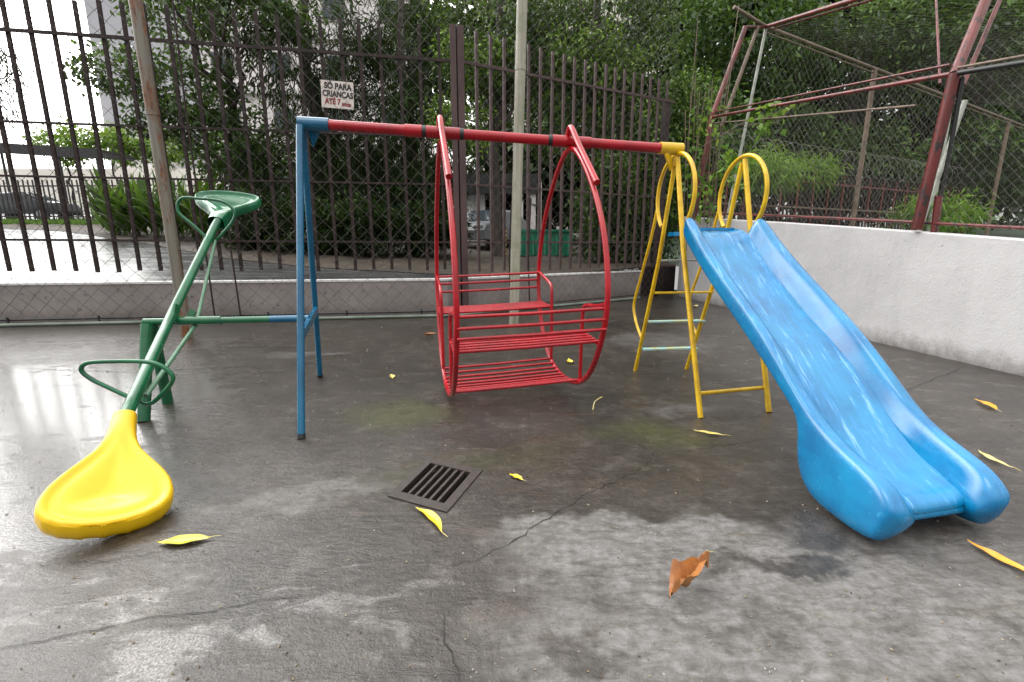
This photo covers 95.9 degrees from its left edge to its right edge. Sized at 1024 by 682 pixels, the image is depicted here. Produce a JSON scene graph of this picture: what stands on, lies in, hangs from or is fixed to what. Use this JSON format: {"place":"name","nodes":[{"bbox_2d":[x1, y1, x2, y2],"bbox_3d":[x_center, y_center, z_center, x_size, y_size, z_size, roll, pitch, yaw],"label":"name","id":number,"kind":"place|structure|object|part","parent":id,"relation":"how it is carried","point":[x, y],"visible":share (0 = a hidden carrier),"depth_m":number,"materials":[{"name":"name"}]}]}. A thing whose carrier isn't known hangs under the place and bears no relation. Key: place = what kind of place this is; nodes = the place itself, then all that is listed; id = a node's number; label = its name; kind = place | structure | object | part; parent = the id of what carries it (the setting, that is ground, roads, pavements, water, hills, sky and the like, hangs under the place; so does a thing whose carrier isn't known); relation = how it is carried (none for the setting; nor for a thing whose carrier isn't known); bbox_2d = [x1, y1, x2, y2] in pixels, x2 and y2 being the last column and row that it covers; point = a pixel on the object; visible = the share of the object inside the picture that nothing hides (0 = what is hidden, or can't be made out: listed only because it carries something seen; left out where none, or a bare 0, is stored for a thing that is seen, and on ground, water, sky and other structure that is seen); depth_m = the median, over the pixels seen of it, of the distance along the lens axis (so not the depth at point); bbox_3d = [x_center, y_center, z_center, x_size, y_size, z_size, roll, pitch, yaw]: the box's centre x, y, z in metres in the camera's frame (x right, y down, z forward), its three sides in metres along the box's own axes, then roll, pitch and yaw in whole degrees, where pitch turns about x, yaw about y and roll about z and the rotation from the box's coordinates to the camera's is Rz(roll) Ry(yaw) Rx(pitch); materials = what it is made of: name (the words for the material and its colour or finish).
{"place":"outdoors","nodes":[
{"label":"outdoors","id":0,"kind":"place"},
{"bbox_2d":[0,211,638,281],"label":"asphalt road","id":1,"kind":"structure","parent":0,"point":[104,254],"depth_m":9.63,"materials":[{"name":"grey asphalt"}]},
{"bbox_2d":[0,0,44,146],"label":"weeping tree","id":2,"kind":"object","parent":1,"relation":"on","point":[4,59],"visible":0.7,"depth_m":10.84,"materials":[{"name":"green plant"}]},
{"bbox_2d":[0,192,81,219],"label":"parked car","id":3,"kind":"object","parent":1,"relation":"on","point":[34,206],"visible":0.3,"depth_m":23.65,"materials":[{"name":"paint"}]},
{"bbox_3d":[-24.659,-7.574,24.306,0.700,0.380,1.240,-2,12,-8],"label":"rear window","id":4,"kind":"part","parent":3,"relation":"part of","materials":[{"name":"grey glass"}]},
{"bbox_2d":[21,114,92,203],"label":"pale bush","id":5,"kind":"object","parent":1,"relation":"on","point":[66,163],"visible":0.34,"depth_m":27.86,"materials":[{"name":"green plant"}]},
{"bbox_2d":[0,143,134,203],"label":"carport","id":6,"kind":"object","parent":1,"relation":"on","point":[18,149],"visible":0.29,"depth_m":24.32,"materials":[{"name":"grey metal"}]},
{"bbox_2d":[0,169,207,210],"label":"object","id":7,"kind":"structure","parent":1,"relation":"on","point":[174,174],"depth_m":38.07,"materials":[{"name":"white"}]},
{"bbox_2d":[64,119,150,182],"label":"pale bush","id":8,"kind":"object","parent":1,"relation":"on","point":[113,141],"visible":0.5,"depth_m":27.73,"materials":[{"name":"green plant"}]},
{"bbox_2d":[84,0,204,168],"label":"tower block","id":9,"kind":"structure","parent":1,"relation":"on","point":[110,28],"depth_m":40.72,"materials":[{"name":"paint"}]},
{"bbox_2d":[110,136,182,168],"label":"building","id":10,"kind":"structure","parent":1,"relation":"on","point":[150,165],"depth_m":38.86,"materials":[{"name":"paint"}]},
{"bbox_2d":[467,210,525,245],"bbox_3d":[-0.700,-4.277,17.701,1.790,1.416,4.200,6,13,27],"label":"parked car","id":11,"kind":"object","parent":1,"relation":"on","point":[483,230],"visible":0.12,"depth_m":16.59,"materials":[{"name":"grey paint"}]},
{"bbox_2d":[452,173,541,245],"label":"garage","id":12,"kind":"structure","parent":1,"relation":"on","point":[484,177],"depth_m":18.10,"materials":[{"name":"paint"}]},
{"bbox_2d":[467,194,474,244],"bbox_3d":[-1.700,-4.916,18.642,0.400,2.100,0.060,0,12,0],"label":"door","id":13,"kind":"structure","parent":12,"relation":"in","point":[472,197],"depth_m":18.49,"materials":[{"name":"paint"}]},
{"bbox_2d":[475,194,485,245],"bbox_3d":[-1.280,-4.916,18.642,0.400,2.100,0.060,0,12,0],"label":"door","id":14,"kind":"structure","parent":12,"relation":"in","point":[482,196],"depth_m":18.50,"materials":[{"name":"paint"}]},
{"bbox_2d":[3,218,669,273],"bbox_3d":[-10.075,-6.344,24.525,27.850,3.677,31.800,0,12,0],"label":"soil bed","id":15,"kind":"object","parent":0,"point":[400,262],"visible":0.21,"depth_m":11.38,"materials":[{"name":"soil"}]},
{"bbox_2d":[2,217,100,224],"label":"grass","id":16,"kind":"structure","parent":15,"relation":"on","point":[81,221],"depth_m":21.38,"materials":[{"name":"green plant"}]},
{"bbox_2d":[0,180,203,221],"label":"road railing","id":17,"kind":"object","parent":16,"relation":"on","point":[48,186],"visible":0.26,"depth_m":21.83,"materials":[{"name":"grey metal"}]},
{"bbox_2d":[67,166,123,232],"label":"lance leaved plant","id":18,"kind":"object","parent":15,"relation":"on","point":[92,200],"visible":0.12,"depth_m":16.41,"materials":[{"name":"green plant"}]},
{"bbox_2d":[82,162,139,234],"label":"lance leaved plant","id":19,"kind":"object","parent":15,"relation":"on","point":[100,205],"visible":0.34,"depth_m":15.47,"materials":[{"name":"green plant"}]},
{"bbox_2d":[93,171,154,235],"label":"lance leaved plant","id":20,"kind":"object","parent":15,"relation":"on","point":[123,224],"visible":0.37,"depth_m":15.14,"materials":[{"name":"green plant"}]},
{"bbox_2d":[112,173,163,236],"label":"lance leaved plant","id":21,"kind":"object","parent":15,"relation":"on","point":[142,211],"visible":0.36,"depth_m":14.82,"materials":[{"name":"green plant"}]},
{"bbox_2d":[123,128,194,170],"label":"pale bush","id":22,"kind":"object","parent":15,"relation":"on","point":[171,156],"visible":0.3,"depth_m":28.35,"materials":[{"name":"green plant"}]},
{"bbox_2d":[136,167,188,237],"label":"lance leaved plant","id":23,"kind":"object","parent":15,"relation":"on","point":[158,211],"visible":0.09,"depth_m":14.42,"materials":[{"name":"green plant"}]},
{"bbox_2d":[145,176,207,239],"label":"lance leaved plant","id":24,"kind":"object","parent":15,"relation":"on","point":[181,225],"visible":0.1,"depth_m":14.14,"materials":[{"name":"green plant"}]},
{"bbox_2d":[178,175,188,231],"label":"lance leaved plant","id":25,"kind":"object","parent":15,"relation":"on","point":[178,195],"visible":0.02,"depth_m":16.84,"materials":[{"name":"green plant"}]},
{"bbox_2d":[50,0,335,244],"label":"leafy tree","id":26,"kind":"object","parent":15,"relation":"on","point":[201,13],"visible":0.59,"depth_m":11.76,"materials":[{"name":"green plant"}]},
{"bbox_2d":[159,171,226,239],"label":"lance leaved plant","id":27,"kind":"object","parent":15,"relation":"on","point":[186,202],"visible":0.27,"depth_m":13.25,"materials":[{"name":"green plant"}]},
{"bbox_2d":[177,121,295,231],"bbox_3d":[-8.029,-4.952,14.420,4.409,3.640,2.790,0,12,0],"label":"leafy tree","id":28,"kind":"object","parent":15,"relation":"on","point":[202,170],"visible":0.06,"depth_m":14.04,"materials":[{"name":"green plant"}]},
{"bbox_2d":[197,181,293,251],"bbox_3d":[-6.847,-3.115,12.172,2.674,2.165,1.939,0,12,0],"label":"bush","id":29,"kind":"object","parent":15,"relation":"on","point":[245,234],"visible":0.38,"depth_m":11.95,"materials":[{"name":"green plant"}]},
{"bbox_2d":[249,183,359,255],"bbox_3d":[-5.261,-3.012,11.765,3.001,2.073,2.016,0,12,0],"label":"bush","id":30,"kind":"object","parent":15,"relation":"on","point":[282,221],"visible":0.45,"depth_m":11.58,"materials":[{"name":"green plant"}]},
{"bbox_2d":[189,0,434,209],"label":"apartment block","id":31,"kind":"structure","parent":15,"relation":"on","point":[249,96],"depth_m":27.15,"materials":[{"name":"paint"}]},
{"bbox_2d":[210,51,235,73],"bbox_3d":[-16.861,-16.195,26.926,1.360,1.260,0.115,-1,12,-4],"label":"window","id":32,"kind":"structure","parent":31,"relation":"in","point":[212,52],"depth_m":26.83,"materials":[{"name":"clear glass"}]},
{"bbox_2d":[267,53,292,76],"bbox_3d":[-13.619,-16.241,27.148,1.360,1.260,0.115,-1,12,-4],"label":"window","id":33,"kind":"structure","parent":31,"relation":"in","point":[272,66],"depth_m":27.09,"materials":[{"name":"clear glass"}]},
{"bbox_2d":[272,108,296,129],"bbox_3d":[-13.619,-13.302,27.751,1.360,1.260,0.115,-1,12,-4],"label":"window","id":34,"kind":"structure","parent":31,"relation":"in","point":[274,113],"depth_m":27.67,"materials":[{"name":"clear glass"}]},
{"bbox_2d":[321,0,345,21],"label":"window","id":35,"kind":"structure","parent":31,"relation":"in","point":[326,11],"depth_m":26.72,"materials":[{"name":"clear glass"}]},
{"bbox_2d":[324,54,348,77],"bbox_3d":[-10.377,-16.286,27.370,1.360,1.260,0.115,-1,12,-4],"label":"window","id":36,"kind":"structure","parent":31,"relation":"in","point":[328,56],"depth_m":27.25,"materials":[{"name":"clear glass"}]},
{"bbox_2d":[329,109,351,131],"bbox_3d":[-10.377,-13.348,27.973,1.360,1.260,0.115,-1,12,-4],"label":"window","id":37,"kind":"structure","parent":31,"relation":"in","point":[332,109],"depth_m":27.87,"materials":[{"name":"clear glass"}]},
{"bbox_2d":[377,0,397,23],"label":"window","id":38,"kind":"structure","parent":31,"relation":"in","point":[377,0],"depth_m":26.91,"materials":[{"name":"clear glass"}]},
{"bbox_2d":[217,0,446,236],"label":"dark drooping tree","id":39,"kind":"object","parent":15,"relation":"on","point":[319,161],"visible":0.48,"depth_m":12.53,"materials":[{"name":"green plant"}]},
{"bbox_2d":[314,189,415,256],"bbox_3d":[-3.767,-2.867,11.700,2.651,1.972,2.158,0,12,0],"label":"bush","id":40,"kind":"object","parent":15,"relation":"on","point":[361,209],"visible":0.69,"depth_m":11.43,"materials":[{"name":"green plant"}]},
{"bbox_2d":[259,0,484,255],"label":"dark drooping tree","id":41,"kind":"object","parent":15,"relation":"on","point":[396,191],"visible":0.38,"depth_m":12.89,"materials":[{"name":"green plant"}]},
{"bbox_2d":[376,195,476,257],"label":"bush","id":42,"kind":"object","parent":15,"relation":"on","point":[417,215],"visible":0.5,"depth_m":11.78,"materials":[{"name":"green plant"}]},
{"bbox_2d":[408,0,610,255],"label":"glossy leaved tree","id":43,"kind":"object","parent":15,"relation":"on","point":[482,74],"visible":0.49,"depth_m":11.67,"materials":[{"name":"green plant"}]},
{"bbox_2d":[520,229,573,255],"bbox_3d":[0.970,-2.954,13.891,1.700,0.750,1.197,0,12,0],"label":"rubbish skip","id":44,"kind":"object","parent":15,"relation":"on","point":[565,236],"visible":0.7,"depth_m":13.37,"materials":[{"name":"green paint"}]},
{"bbox_2d":[562,134,654,270],"bbox_3d":[2.367,-3.073,11.259,2.352,3.631,2.087,0,12,0],"label":"tall shrub","id":45,"kind":"object","parent":15,"relation":"on","point":[586,211],"visible":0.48,"depth_m":11.04,"materials":[{"name":"green plant"}]},
{"bbox_2d":[499,0,728,254],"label":"glossy leaved tree","id":46,"kind":"object","parent":15,"relation":"on","point":[612,45],"visible":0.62,"depth_m":11.89,"materials":[{"name":"green plant"}]},
{"bbox_2d":[599,56,728,269],"bbox_3d":[3.716,-4.097,11.619,3.584,5.476,2.467,0,12,0],"label":"tall shrub","id":47,"kind":"object","parent":15,"relation":"on","point":[673,219],"visible":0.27,"depth_m":11.28,"materials":[{"name":"green plant"}]},
{"bbox_2d":[0,0,1021,289],"label":"sky","id":48,"kind":"structure","parent":0,"point":[53,87],"materials":[{"name":"white"}]},
{"bbox_2d":[0,290,1023,681],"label":"ground","id":49,"kind":"structure","parent":0,"point":[542,572],"depth_m":1.91,"materials":[{"name":"concrete"}]},
{"bbox_2d":[128,0,192,337],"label":"steel pole","id":50,"kind":"object","parent":49,"relation":"on","point":[141,40],"visible":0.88,"depth_m":5.46,"materials":[{"name":"grey metal"}]},
{"bbox_2d":[34,190,309,539],"bbox_3d":[-2.003,-0.322,3.165,1.113,1.679,3.204,-4,12,-17],"label":"seesaw","id":51,"kind":"object","parent":49,"relation":"on","point":[117,480],"visible":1,"depth_m":2.11,"materials":[{"name":"green paint"}]},
{"bbox_2d":[157,534,220,543],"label":"fallen leaf","id":52,"kind":"object","parent":49,"relation":"on","point":[182,539],"visible":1,"depth_m":1.83,"materials":[{"name":"yellow plant"}]},
{"bbox_2d":[0,297,639,326],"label":"conduit pipe","id":53,"kind":"object","parent":49,"relation":"on","point":[140,321],"visible":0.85,"depth_m":7.38,"materials":[{"name":"grey metal"}]},
{"bbox_2d":[0,270,640,322],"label":"wall","id":54,"kind":"structure","parent":49,"relation":"on","point":[341,292],"depth_m":7.40,"materials":[{"name":"paint"}]},
{"bbox_2d":[0,0,468,305],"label":"bar fence","id":55,"kind":"object","parent":54,"relation":"on","point":[456,60],"visible":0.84,"depth_m":6.81,"materials":[{"name":"brown metal"}]},
{"bbox_2d":[321,80,353,109],"bbox_3d":[-2.600,-3.667,6.876,0.474,0.392,0.016,-2,12,-9],"label":"painted sign","id":56,"kind":"object","parent":55,"relation":"attached to","point":[338,100],"visible":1,"depth_m":6.87,"materials":[{"name":"paint"}]},
{"bbox_2d":[0,0,682,322],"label":"chain link fence","id":57,"kind":"object","parent":55,"relation":"attached to","point":[98,317],"visible":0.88,"depth_m":6.99,"materials":[{"name":"metal"}]},
{"bbox_2d":[416,507,447,536],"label":"fallen leaf","id":58,"kind":"object","parent":49,"relation":"on","point":[432,516],"visible":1,"depth_m":1.98,"materials":[{"name":"yellow plant"}]},
{"bbox_2d":[388,457,482,512],"bbox_3d":[-0.375,0.846,2.325,0.343,0.307,0.458,4,12,18],"label":"drain grate","id":59,"kind":"object","parent":49,"relation":"in","point":[444,486],"visible":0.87,"depth_m":2.29,"materials":[{"name":"metal"}]},
{"bbox_2d":[296,116,684,438],"bbox_3d":[-0.235,-0.516,3.279,3.023,2.009,1.396,0,12,0],"label":"swing frame","id":60,"kind":"object","parent":49,"relation":"on","point":[314,127],"visible":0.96,"depth_m":3.18,"materials":[{"name":"blue paint"}]},
{"bbox_2d":[434,115,610,396],"bbox_3d":[-0.042,-0.599,3.453,0.963,1.995,1.629,-3,12,-13],"label":"gondola swing","id":61,"kind":"object","parent":60,"relation":"hanging from","point":[580,337],"visible":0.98,"depth_m":3.17,"materials":[{"name":"red paint"}]},
{"bbox_2d":[0,311,1020,681],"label":"grit","id":62,"kind":"object","parent":49,"relation":"on","point":[520,547],"visible":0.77,"depth_m":1.57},
{"bbox_2d":[509,473,524,480],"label":"fallen leaf","id":63,"kind":"object","parent":49,"relation":"on","point":[517,476],"visible":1,"depth_m":2.34,"materials":[{"name":"yellow plant"}]},
{"bbox_2d":[509,0,527,323],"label":"steel pole","id":64,"kind":"object","parent":49,"relation":"on","point":[520,56],"visible":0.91,"depth_m":6.43,"materials":[{"name":"grey metal"}]},
{"bbox_2d":[464,30,674,296],"bbox_3d":[1.309,-3.003,9.007,5.332,4.661,0.136,-8,14,-33],"label":"bar fence","id":65,"kind":"object","parent":49,"relation":"on","point":[662,163],"visible":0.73,"depth_m":8.86,"materials":[{"name":"brown metal"}]},
{"bbox_2d":[639,264,675,296],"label":"gate panel","id":66,"kind":"structure","parent":65,"relation":"attached to","point":[667,284],"depth_m":10.94,"materials":[{"name":"brown paint"}]},
{"bbox_2d":[669,550,713,597],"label":"fallen leaf","id":67,"kind":"object","parent":49,"relation":"on","point":[685,573],"visible":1,"depth_m":1.57,"materials":[{"name":"brown plant"}]},
{"bbox_2d":[693,429,729,435],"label":"fallen leaf","id":68,"kind":"object","parent":49,"relation":"on","point":[708,432],"visible":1,"depth_m":2.88,"materials":[{"name":"yellow plant"}]},
{"bbox_2d":[632,151,1009,540],"bbox_3d":[1.569,-0.370,2.962,0.670,1.848,2.829,-1,12,-6],"label":"slide","id":69,"kind":"object","parent":49,"relation":"on","point":[882,455],"visible":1,"depth_m":2.36,"materials":[{"name":"blue plastic"}]},
{"bbox_2d":[677,217,1023,375],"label":"white wall","id":70,"kind":"structure","parent":49,"relation":"on","point":[956,297],"depth_m":5.08,"materials":[{"name":"paint"}]},
{"bbox_2d":[976,399,1001,411],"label":"fallen leaf","id":71,"kind":"object","parent":49,"relation":"on","point":[990,404],"visible":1,"depth_m":3.39,"materials":[{"name":"yellow plant"}]},
{"bbox_2d":[967,539,1023,571],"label":"fallen leaf","id":72,"kind":"object","parent":49,"relation":"on","point":[996,555],"visible":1,"depth_m":1.72,"materials":[{"name":"yellow plant"}]},
{"bbox_2d":[978,450,1018,469],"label":"fallen leaf","id":73,"kind":"object","parent":49,"relation":"on","point":[992,458],"visible":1,"depth_m":2.52,"materials":[{"name":"yellow plant"}]},
{"bbox_2d":[574,217,1023,266],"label":"court floor","id":74,"kind":"structure","parent":0,"point":[998,231],"depth_m":20.00,"materials":[{"name":"white concrete"}]},
{"bbox_2d":[475,0,671,233],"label":"apartment block","id":75,"kind":"structure","parent":74,"relation":"on","point":[557,227],"depth_m":29.61,"materials":[{"name":"paint"}]},
{"bbox_2d":[279,0,1023,243],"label":"background wood","id":76,"kind":"object","parent":74,"relation":"on","point":[545,168],"visible":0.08,"depth_m":20.51,"materials":[{"name":"green plant"}]},
{"bbox_2d":[638,0,867,219],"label":"court tree","id":77,"kind":"object","parent":74,"relation":"on","point":[716,54],"visible":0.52,"depth_m":15.69,"materials":[{"name":"green plant"}]},
{"bbox_2d":[704,136,816,217],"bbox_3d":[6.769,-3.977,12.876,3.118,3.334,2.325,3,12,14],"label":"feathery shrub","id":78,"kind":"object","parent":74,"relation":"on","point":[778,167],"visible":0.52,"depth_m":12.47,"materials":[{"name":"green plant"}]},
{"bbox_2d":[763,144,851,222],"bbox_3d":[9.051,-4.548,14.582,3.259,3.174,2.221,0,12,0],"label":"feathery shrub","id":79,"kind":"object","parent":74,"relation":"on","point":[823,163],"visible":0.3,"depth_m":14.19,"materials":[{"name":"green plant"}]},
{"bbox_2d":[698,132,983,233],"bbox_3d":[11.995,-4.513,15.603,15.701,3.366,0.652,-6,13,-25],"label":"picket fence","id":80,"kind":"object","parent":74,"relation":"on","point":[843,185],"visible":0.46,"depth_m":14.84,"materials":[{"name":"grey metal"}]},
{"bbox_2d":[692,0,1023,236],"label":"court cage","id":81,"kind":"object","parent":74,"relation":"on","point":[938,164],"visible":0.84,"depth_m":7.19,"materials":[{"name":"red paint"}]},
{"bbox_2d":[680,5,808,252],"bbox_3d":[4.144,-3.848,8.309,1.425,4.463,2.505,-9,15,-37],"label":"climbing vine","id":82,"kind":"object","parent":81,"relation":"attached to","point":[762,127],"visible":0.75,"depth_m":8.84,"materials":[{"name":"green plant"}]},
{"bbox_2d":[763,0,970,224],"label":"court tree","id":83,"kind":"object","parent":74,"relation":"on","point":[872,23],"visible":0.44,"depth_m":17.71,"materials":[{"name":"green plant"}]},
{"bbox_2d":[878,186,1004,234],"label":"feathery shrub","id":84,"kind":"object","parent":74,"relation":"on","point":[953,216],"visible":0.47,"depth_m":13.74,"materials":[{"name":"green plant"}]},
{"bbox_2d":[863,0,1023,233],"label":"court tree","id":85,"kind":"object","parent":74,"relation":"on","point":[1005,110],"visible":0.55,"depth_m":17.50,"materials":[{"name":"green plant"}]}
]}

